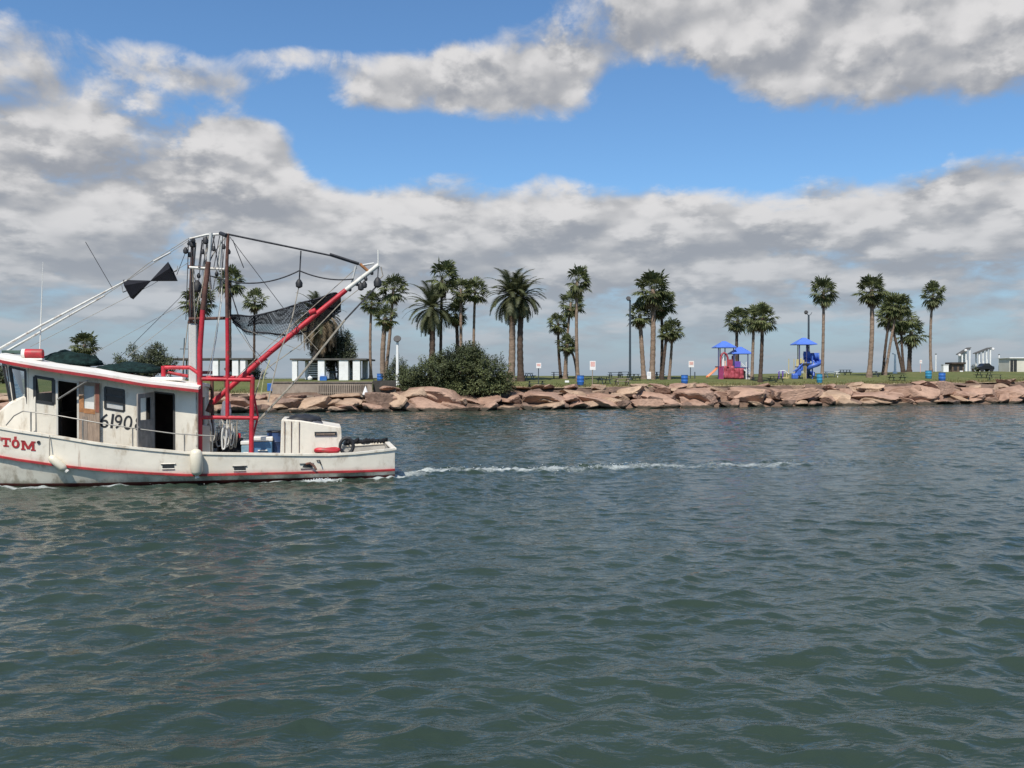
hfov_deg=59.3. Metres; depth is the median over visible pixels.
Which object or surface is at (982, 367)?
parked car
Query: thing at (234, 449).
net pile
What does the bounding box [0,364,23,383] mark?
bush
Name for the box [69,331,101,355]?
fan palm
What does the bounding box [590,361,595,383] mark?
sign
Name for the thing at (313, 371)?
striped screen
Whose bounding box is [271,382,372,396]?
concrete wall
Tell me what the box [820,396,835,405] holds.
boulder
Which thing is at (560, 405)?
boulder
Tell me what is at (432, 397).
boulder
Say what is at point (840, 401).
boulder
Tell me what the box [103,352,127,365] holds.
bush
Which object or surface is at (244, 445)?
cooler
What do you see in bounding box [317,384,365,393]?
picket panel
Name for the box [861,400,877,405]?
boulder
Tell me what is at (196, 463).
fender
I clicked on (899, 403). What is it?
boulder
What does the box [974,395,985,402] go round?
boulder
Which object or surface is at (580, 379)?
trash barrel
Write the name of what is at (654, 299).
fan palm
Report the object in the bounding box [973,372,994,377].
picnic table
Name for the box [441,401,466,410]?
boulder
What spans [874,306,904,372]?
fan palm
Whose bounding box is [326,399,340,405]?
boulder
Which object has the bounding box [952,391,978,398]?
boulder
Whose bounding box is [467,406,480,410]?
boulder
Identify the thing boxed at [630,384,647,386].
boulder
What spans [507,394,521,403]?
boulder
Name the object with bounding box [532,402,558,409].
boulder
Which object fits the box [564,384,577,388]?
boulder
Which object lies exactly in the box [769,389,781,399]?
boulder
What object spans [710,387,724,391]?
boulder
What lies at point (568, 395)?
boulder
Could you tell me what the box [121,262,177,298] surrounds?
day shape
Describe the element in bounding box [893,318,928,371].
fan palm
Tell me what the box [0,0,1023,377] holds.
sky
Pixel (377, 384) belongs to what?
screen fence
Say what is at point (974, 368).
bush
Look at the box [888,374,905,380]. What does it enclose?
picnic table
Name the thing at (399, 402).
boulder
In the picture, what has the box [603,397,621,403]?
boulder
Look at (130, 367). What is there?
net heap
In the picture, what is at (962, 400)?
boulder
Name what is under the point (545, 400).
boulder
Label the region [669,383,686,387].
boulder
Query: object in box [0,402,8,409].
boulder
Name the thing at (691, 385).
boulder
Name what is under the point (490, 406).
boulder
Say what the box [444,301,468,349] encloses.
fan palm
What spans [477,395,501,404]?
boulder
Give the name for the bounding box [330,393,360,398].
boulder
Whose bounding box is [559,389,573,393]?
boulder
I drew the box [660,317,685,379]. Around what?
fan palm
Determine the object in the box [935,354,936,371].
pole
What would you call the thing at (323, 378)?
cool box
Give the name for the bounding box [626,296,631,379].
lamp post
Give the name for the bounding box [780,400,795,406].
boulder
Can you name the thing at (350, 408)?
boulder
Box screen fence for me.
[373,380,395,392]
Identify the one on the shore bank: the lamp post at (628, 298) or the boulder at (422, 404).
the boulder at (422, 404)
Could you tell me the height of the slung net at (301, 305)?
1.553 m
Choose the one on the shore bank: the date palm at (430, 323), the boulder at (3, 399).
the boulder at (3, 399)
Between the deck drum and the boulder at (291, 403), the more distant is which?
the boulder at (291, 403)
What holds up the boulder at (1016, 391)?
on the shore bank
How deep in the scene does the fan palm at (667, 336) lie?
108.73 m
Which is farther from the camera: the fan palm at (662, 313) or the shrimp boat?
the fan palm at (662, 313)
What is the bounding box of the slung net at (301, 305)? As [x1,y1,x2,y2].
[230,292,340,339]
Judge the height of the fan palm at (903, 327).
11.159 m
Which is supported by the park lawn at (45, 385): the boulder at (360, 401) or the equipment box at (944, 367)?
the equipment box at (944, 367)
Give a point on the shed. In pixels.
(1011, 364)
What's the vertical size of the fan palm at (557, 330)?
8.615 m
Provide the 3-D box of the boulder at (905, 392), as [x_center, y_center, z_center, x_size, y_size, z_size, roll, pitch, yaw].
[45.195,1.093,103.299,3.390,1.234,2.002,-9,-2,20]
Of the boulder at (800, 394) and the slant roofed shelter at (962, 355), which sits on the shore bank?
the boulder at (800, 394)
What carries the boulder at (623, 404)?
on the shore bank
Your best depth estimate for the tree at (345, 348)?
110.05 m
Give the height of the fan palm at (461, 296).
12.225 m
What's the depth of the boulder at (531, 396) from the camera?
86.64 m
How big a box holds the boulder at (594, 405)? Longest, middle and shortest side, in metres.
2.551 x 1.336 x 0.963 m
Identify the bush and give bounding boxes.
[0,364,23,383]
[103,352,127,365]
[248,368,267,379]
[381,355,409,379]
[394,340,521,396]
[971,365,977,371]
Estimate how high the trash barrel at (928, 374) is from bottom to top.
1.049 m
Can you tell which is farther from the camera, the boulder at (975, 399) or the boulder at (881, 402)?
the boulder at (975, 399)
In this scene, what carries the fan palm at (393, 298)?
on the park lawn at (45, 385)
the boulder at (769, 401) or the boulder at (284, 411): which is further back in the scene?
the boulder at (769, 401)
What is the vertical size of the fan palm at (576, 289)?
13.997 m
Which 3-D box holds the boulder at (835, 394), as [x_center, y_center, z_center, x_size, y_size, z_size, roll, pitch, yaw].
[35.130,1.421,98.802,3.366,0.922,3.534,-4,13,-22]
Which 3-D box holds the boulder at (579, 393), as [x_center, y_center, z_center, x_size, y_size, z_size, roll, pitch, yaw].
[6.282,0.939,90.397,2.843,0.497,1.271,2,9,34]
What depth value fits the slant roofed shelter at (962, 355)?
152.88 m
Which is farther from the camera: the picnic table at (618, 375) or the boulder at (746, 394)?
the picnic table at (618, 375)
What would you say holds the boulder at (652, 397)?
on the shore bank
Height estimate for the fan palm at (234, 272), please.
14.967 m
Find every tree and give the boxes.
[124,340,179,376]
[306,329,357,378]
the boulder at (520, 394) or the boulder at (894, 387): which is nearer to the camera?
the boulder at (520, 394)
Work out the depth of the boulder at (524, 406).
85.28 m
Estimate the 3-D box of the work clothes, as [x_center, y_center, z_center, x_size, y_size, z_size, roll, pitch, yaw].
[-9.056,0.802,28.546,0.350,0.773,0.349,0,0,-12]
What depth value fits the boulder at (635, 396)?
90.45 m
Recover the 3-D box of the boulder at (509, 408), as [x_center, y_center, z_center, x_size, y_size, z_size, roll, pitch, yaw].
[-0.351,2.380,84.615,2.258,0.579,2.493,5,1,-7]
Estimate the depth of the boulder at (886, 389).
101.98 m
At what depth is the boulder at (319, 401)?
80.21 m
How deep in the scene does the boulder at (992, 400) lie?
105.29 m
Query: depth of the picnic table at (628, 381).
97.10 m
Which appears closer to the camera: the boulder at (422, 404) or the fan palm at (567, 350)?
the boulder at (422, 404)
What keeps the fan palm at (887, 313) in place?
on the park lawn at (45, 385)
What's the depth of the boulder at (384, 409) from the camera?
79.81 m
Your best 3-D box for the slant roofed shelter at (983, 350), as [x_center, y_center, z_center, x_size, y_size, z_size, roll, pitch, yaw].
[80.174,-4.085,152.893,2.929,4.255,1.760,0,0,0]
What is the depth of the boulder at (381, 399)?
81.01 m
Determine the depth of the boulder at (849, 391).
99.72 m
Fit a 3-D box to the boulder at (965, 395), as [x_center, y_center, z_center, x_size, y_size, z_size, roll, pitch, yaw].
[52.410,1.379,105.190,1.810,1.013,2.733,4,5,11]
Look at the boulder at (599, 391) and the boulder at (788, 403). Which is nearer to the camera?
the boulder at (599, 391)
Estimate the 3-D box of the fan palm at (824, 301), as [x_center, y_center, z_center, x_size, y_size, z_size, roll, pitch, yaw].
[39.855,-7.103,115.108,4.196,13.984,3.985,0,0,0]
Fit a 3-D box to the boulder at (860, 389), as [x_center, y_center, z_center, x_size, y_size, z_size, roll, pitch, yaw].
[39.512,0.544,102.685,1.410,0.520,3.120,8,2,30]
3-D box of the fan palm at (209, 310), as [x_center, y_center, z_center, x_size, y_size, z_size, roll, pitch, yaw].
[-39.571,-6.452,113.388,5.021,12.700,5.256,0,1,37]
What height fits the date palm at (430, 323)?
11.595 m
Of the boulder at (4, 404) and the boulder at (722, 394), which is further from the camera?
the boulder at (722, 394)
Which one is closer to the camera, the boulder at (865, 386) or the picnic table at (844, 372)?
the boulder at (865, 386)
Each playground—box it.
[706,341,750,378]
[778,338,820,378]
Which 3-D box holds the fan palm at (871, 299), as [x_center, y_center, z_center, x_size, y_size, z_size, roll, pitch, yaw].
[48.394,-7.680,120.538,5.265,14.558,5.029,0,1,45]
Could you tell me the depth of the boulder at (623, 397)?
90.51 m
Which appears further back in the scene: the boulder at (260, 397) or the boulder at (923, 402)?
the boulder at (923, 402)
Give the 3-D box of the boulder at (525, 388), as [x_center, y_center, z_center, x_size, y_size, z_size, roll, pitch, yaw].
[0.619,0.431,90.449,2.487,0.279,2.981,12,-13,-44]
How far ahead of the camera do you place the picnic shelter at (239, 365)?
109.79 m
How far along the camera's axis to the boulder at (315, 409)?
78.92 m
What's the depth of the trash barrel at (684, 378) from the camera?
100.43 m
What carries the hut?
on the park lawn at (45, 385)
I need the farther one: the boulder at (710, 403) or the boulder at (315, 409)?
the boulder at (710, 403)
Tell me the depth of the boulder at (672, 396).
91.69 m
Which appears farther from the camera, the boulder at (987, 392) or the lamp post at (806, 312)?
the lamp post at (806, 312)
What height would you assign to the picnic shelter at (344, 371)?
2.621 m
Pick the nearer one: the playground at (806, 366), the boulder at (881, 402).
the boulder at (881, 402)
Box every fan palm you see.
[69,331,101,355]
[178,285,217,345]
[214,263,247,375]
[242,287,269,371]
[357,290,382,379]
[373,303,399,378]
[377,273,408,374]
[425,258,460,354]
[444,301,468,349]
[449,277,474,367]
[462,276,490,345]
[546,312,568,378]
[555,333,578,378]
[558,290,586,376]
[564,263,591,380]
[564,341,575,376]
[625,301,650,378]
[632,269,675,379]
[650,290,677,378]
[655,322,676,379]
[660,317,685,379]
[724,306,748,360]
[741,304,767,379]
[746,301,781,382]
[808,275,838,379]
[851,273,891,377]
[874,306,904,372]
[876,292,906,374]
[883,292,912,374]
[890,308,918,371]
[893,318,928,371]
[920,280,946,372]
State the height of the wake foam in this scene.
0.199 m
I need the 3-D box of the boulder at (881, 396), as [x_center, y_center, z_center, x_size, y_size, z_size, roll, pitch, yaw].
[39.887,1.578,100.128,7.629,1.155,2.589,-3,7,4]
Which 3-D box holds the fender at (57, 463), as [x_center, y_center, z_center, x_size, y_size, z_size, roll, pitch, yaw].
[-12.624,1.962,25.064,0.530,1.065,0.230,0,0,-14]
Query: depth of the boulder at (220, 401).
79.14 m
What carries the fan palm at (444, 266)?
on the park lawn at (45, 385)
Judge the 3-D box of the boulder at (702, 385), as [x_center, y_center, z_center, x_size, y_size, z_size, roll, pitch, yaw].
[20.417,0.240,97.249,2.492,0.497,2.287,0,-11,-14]
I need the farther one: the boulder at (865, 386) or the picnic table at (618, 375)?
the picnic table at (618, 375)
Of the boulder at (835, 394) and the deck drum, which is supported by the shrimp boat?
the deck drum
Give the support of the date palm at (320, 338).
on the park lawn at (45, 385)
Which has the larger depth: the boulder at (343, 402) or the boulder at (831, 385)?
the boulder at (831, 385)
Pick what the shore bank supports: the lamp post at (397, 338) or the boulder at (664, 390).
the boulder at (664, 390)
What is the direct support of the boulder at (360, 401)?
on the shore bank
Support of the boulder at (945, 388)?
on the shore bank
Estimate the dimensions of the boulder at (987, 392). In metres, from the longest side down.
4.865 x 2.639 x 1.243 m
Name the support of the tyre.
hanging from the shrimp boat
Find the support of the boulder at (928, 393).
on the shore bank
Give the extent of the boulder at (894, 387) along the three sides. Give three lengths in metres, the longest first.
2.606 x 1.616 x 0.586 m
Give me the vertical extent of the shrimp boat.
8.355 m
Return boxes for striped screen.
[308,363,317,378]
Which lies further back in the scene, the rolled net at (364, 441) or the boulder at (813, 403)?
the boulder at (813, 403)
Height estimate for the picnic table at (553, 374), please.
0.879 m
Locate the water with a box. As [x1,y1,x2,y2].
[0,377,1023,767]
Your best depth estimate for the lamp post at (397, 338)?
93.85 m
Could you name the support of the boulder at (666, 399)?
on the shore bank
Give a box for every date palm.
[293,291,345,379]
[403,280,458,372]
[484,268,541,381]
[497,272,545,381]
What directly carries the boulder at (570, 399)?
on the shore bank
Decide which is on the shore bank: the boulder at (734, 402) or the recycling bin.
the boulder at (734, 402)
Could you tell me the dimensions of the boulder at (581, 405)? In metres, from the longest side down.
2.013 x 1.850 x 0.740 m
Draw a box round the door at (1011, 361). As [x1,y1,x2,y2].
[1010,360,1012,371]
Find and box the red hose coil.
[314,447,339,452]
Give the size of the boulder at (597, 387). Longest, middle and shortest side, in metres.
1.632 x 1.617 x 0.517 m
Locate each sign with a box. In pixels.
[536,363,540,383]
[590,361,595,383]
[689,361,693,378]
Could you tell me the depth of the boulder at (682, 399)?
91.85 m
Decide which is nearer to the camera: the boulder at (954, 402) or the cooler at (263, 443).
the cooler at (263, 443)
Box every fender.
[48,435,68,472]
[190,449,202,478]
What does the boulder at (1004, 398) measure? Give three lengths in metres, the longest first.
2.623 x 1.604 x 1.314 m
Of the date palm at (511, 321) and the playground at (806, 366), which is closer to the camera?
the date palm at (511, 321)
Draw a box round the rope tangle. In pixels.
[207,419,237,449]
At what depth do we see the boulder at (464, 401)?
84.01 m
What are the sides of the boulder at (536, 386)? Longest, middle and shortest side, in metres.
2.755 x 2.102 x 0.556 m
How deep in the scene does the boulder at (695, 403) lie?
90.98 m
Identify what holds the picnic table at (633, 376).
on the park lawn at (45, 385)
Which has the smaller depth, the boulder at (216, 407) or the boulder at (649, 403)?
the boulder at (216, 407)
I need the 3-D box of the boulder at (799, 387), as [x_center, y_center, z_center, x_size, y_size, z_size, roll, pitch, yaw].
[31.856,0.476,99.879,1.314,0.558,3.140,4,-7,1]
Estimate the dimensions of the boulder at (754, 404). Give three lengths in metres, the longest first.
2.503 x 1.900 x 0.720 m
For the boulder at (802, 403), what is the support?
on the shore bank
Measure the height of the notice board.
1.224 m
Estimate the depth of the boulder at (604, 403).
87.46 m
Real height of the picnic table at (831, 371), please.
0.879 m
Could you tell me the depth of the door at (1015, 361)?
142.06 m
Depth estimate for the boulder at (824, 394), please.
97.73 m
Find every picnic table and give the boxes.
[551,372,568,377]
[596,377,612,383]
[608,372,621,377]
[613,378,630,384]
[625,374,642,380]
[766,376,785,382]
[824,371,838,376]
[838,370,851,374]
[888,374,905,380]
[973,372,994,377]
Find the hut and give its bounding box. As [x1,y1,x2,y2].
[945,362,965,371]
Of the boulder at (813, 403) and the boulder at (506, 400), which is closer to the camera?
the boulder at (506, 400)
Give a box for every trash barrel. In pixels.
[577,375,583,384]
[681,375,687,383]
[816,374,822,382]
[925,371,931,378]
[938,372,945,380]
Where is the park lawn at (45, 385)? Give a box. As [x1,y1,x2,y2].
[0,371,1023,394]
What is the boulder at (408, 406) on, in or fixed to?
on the shore bank
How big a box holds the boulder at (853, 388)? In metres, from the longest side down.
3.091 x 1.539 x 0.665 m
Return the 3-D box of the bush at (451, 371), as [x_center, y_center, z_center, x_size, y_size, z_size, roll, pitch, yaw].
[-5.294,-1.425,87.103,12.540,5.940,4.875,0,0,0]
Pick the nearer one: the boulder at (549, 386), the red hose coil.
the red hose coil
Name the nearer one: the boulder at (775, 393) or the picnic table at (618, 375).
the boulder at (775, 393)
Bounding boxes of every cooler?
[240,440,248,452]
[254,435,272,452]
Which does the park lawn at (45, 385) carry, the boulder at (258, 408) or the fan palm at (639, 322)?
the fan palm at (639, 322)
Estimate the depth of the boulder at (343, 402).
80.45 m
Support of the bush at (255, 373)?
on the park lawn at (45, 385)
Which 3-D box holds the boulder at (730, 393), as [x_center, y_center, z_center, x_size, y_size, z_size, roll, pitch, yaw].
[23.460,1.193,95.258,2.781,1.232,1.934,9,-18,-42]
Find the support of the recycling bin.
on the park lawn at (45, 385)
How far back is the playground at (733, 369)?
113.18 m
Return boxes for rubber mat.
[287,414,321,421]
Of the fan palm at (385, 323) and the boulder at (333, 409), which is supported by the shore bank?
the boulder at (333, 409)
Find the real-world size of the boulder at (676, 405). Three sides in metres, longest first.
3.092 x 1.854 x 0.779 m
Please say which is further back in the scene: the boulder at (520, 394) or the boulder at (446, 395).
the boulder at (520, 394)
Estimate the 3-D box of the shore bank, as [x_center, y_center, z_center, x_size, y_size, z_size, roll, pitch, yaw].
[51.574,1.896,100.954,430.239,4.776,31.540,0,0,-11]
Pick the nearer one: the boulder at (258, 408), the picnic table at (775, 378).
the boulder at (258, 408)
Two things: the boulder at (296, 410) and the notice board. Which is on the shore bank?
the boulder at (296, 410)
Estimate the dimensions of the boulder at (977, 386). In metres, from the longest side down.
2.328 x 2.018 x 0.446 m
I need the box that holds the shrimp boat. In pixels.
[0,231,396,486]
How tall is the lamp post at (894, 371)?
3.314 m
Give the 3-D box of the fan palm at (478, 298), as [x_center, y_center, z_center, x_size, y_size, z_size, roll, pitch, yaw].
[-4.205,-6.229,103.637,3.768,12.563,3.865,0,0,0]
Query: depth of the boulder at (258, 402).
79.72 m
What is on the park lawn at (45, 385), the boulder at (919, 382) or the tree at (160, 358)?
the tree at (160, 358)
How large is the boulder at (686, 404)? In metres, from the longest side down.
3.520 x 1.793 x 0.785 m
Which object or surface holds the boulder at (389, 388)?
on the shore bank
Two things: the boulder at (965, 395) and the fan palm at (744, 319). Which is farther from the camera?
the fan palm at (744, 319)
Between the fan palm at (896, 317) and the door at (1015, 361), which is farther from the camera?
the door at (1015, 361)
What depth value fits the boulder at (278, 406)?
79.51 m
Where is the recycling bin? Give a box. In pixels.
[267,383,271,392]
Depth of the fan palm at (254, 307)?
122.94 m
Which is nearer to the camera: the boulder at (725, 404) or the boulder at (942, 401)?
the boulder at (725, 404)
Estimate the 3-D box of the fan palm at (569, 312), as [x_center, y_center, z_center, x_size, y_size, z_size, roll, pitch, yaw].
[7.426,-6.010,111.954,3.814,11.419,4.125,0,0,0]
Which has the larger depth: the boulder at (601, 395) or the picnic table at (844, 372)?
the picnic table at (844, 372)
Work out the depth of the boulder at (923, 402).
101.34 m
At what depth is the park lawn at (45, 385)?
110.98 m
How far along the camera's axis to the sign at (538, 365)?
96.97 m
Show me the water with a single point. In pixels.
(778, 587)
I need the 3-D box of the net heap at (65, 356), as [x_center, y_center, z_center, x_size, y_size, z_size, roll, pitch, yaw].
[-13.256,-0.783,27.101,1.800,0.522,1.580,0,0,-12]
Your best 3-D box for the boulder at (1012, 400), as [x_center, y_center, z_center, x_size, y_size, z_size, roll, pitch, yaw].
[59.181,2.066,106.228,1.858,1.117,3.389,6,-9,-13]
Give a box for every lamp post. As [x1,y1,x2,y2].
[394,335,400,385]
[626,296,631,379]
[804,310,811,377]
[892,353,896,372]
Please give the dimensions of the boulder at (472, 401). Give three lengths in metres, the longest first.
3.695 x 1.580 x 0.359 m
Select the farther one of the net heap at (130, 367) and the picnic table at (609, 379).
the picnic table at (609, 379)
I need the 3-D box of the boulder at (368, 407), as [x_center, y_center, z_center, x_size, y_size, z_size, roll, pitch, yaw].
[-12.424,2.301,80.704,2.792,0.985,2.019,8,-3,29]
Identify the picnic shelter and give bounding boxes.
[166,358,266,378]
[290,358,374,380]
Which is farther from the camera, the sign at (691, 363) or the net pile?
the sign at (691, 363)
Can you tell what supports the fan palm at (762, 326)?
on the park lawn at (45, 385)
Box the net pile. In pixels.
[219,435,243,451]
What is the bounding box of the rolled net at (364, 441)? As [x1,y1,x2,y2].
[343,437,387,445]
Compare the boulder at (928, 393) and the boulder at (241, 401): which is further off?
the boulder at (928, 393)
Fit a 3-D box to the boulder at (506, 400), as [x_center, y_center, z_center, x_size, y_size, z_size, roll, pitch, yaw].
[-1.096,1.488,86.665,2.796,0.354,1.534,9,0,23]
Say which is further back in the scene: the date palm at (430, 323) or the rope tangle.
the date palm at (430, 323)
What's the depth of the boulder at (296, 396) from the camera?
82.24 m
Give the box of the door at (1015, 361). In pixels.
[1014,360,1016,371]
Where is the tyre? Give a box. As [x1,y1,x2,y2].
[339,436,354,452]
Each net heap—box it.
[44,349,103,365]
[96,361,167,372]
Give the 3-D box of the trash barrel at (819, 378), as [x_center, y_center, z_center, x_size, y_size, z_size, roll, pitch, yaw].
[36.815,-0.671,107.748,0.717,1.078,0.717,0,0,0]
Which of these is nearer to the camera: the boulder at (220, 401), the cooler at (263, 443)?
the cooler at (263, 443)
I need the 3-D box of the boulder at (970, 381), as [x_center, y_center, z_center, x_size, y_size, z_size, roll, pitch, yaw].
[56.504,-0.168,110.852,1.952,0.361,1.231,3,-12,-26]
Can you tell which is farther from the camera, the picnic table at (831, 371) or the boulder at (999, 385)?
the picnic table at (831, 371)
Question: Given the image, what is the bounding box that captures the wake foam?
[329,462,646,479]
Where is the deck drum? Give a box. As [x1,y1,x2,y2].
[266,430,280,452]
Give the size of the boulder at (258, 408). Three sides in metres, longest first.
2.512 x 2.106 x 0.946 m
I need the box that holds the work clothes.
[221,400,231,420]
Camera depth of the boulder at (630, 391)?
90.83 m
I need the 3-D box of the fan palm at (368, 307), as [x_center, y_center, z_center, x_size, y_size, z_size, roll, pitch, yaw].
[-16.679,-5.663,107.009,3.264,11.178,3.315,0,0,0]
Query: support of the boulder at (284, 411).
on the shore bank
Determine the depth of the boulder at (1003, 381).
111.61 m
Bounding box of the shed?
[997,357,1023,371]
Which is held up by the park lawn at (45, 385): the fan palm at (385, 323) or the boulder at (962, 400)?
the fan palm at (385, 323)
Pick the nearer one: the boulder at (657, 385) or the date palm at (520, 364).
the boulder at (657, 385)
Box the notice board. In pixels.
[647,372,650,379]
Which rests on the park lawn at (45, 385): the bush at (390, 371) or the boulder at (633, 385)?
the bush at (390, 371)
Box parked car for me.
[976,363,994,371]
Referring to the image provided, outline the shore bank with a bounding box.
[4,382,1023,411]
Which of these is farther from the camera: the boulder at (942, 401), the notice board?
the notice board
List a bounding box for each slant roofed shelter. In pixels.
[956,347,970,370]
[973,347,994,370]
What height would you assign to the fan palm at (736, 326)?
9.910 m
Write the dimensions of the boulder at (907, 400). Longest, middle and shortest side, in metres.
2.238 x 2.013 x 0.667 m
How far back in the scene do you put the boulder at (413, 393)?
82.47 m
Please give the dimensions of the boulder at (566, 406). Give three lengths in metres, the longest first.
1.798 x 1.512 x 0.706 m
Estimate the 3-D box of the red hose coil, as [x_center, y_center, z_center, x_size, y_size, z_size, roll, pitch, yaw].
[-5.575,2.001,27.144,0.782,0.189,0.348,0,0,-12]
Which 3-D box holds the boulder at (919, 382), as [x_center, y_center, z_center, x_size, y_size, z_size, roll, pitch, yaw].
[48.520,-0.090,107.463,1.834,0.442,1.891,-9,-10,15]
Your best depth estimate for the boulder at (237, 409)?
77.27 m
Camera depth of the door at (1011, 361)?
142.06 m
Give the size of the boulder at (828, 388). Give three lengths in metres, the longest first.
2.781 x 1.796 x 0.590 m
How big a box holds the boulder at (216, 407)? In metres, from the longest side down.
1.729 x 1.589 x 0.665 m
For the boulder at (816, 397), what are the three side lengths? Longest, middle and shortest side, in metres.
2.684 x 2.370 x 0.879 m
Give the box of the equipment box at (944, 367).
[941,364,948,371]
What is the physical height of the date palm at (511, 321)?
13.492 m
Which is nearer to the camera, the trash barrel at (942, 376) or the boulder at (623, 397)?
the boulder at (623, 397)
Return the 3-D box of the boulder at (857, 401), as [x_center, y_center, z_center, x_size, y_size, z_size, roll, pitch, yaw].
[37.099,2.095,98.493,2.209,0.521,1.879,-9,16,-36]
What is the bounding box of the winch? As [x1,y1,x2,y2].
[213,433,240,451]
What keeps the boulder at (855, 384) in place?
on the shore bank
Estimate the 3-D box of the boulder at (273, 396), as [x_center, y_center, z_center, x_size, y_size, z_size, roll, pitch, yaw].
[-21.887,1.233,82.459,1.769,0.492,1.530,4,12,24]
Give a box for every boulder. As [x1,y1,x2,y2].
[0,396,8,402]
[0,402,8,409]
[209,397,224,404]
[214,404,221,412]
[217,404,246,412]
[229,397,249,406]
[244,404,262,412]
[248,394,266,399]
[254,400,272,405]
[261,404,277,412]
[263,400,287,408]
[265,394,282,399]
[272,397,301,408]
[278,409,288,412]
[285,395,306,397]
[288,408,303,412]
[298,396,330,408]
[303,406,328,411]
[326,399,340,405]
[328,406,347,411]
[329,400,358,406]
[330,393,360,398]
[338,405,358,411]
[344,398,366,407]
[361,403,381,411]
[364,392,393,407]
[372,407,390,411]
[379,386,400,391]
[389,392,407,409]
[400,387,427,399]
[400,402,419,410]
[407,397,451,410]
[408,386,461,404]
[427,394,438,402]
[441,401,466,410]
[460,399,467,404]
[462,397,480,403]
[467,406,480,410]
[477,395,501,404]
[480,402,497,410]
[497,406,519,410]
[500,398,512,402]
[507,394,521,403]
[510,392,523,397]
[511,386,530,389]
[519,402,532,409]
[522,391,565,403]
[530,385,545,389]
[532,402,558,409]
[537,399,553,402]
[542,384,554,388]
[550,400,564,409]
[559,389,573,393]
[562,403,568,408]
[563,393,582,403]
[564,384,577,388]
[564,396,579,402]
[569,402,589,408]
[573,391,585,395]
[575,394,625,408]
[584,401,599,408]
[586,393,620,398]
[591,384,605,389]
[592,390,604,392]
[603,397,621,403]
[610,393,629,400]
[616,400,630,408]
[617,386,644,396]
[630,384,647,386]
[630,399,664,408]
[633,394,643,398]
[637,391,681,407]
[646,396,662,399]
[649,383,665,387]
[652,387,670,394]
[663,403,679,407]
[664,394,675,399]
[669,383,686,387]
[672,387,717,402]
[679,396,690,403]
[681,401,694,407]
[683,383,696,387]
[688,399,713,407]
[696,383,711,386]
[705,401,713,406]
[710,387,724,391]
[714,391,733,399]
[718,402,732,406]
[727,387,766,402]
[727,390,740,398]
[729,399,738,406]
[747,401,764,406]
[764,398,774,405]
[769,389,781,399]
[780,388,818,400]
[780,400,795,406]
[791,385,805,388]
[795,400,807,405]
[805,390,822,401]
[807,401,822,405]
[819,392,829,399]
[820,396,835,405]
[822,387,839,390]
[824,384,835,386]
[825,390,850,400]
[833,397,858,405]
[840,389,852,397]
[846,386,858,391]
[848,382,863,386]
[850,399,861,404]
[851,392,902,400]
[855,386,863,391]
[857,383,884,390]
[859,398,892,404]
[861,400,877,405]
[880,387,890,391]
[889,386,903,390]
[890,401,912,404]
[892,386,921,397]
[896,398,914,402]
[905,384,940,400]
[910,380,926,384]
[915,399,935,404]
[922,381,955,395]
[938,399,947,403]
[947,395,976,403]
[947,400,959,403]
[951,391,970,398]
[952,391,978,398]
[957,387,996,397]
[965,380,978,383]
[968,398,983,401]
[969,385,981,387]
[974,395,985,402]
[984,397,999,402]
[994,383,1008,388]
[994,385,1023,397]
[995,379,1010,383]
[998,393,1009,402]
[1008,397,1022,403]
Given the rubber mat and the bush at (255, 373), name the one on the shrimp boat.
the rubber mat
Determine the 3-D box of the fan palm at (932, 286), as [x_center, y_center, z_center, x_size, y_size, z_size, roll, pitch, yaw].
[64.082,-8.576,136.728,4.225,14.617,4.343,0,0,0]
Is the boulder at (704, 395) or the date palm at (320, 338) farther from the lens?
the date palm at (320, 338)
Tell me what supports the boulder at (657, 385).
on the shore bank
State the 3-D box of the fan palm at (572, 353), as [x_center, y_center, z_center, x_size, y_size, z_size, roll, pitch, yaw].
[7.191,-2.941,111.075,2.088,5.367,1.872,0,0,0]
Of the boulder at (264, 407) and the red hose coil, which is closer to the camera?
the red hose coil
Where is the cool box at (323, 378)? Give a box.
[320,376,326,380]

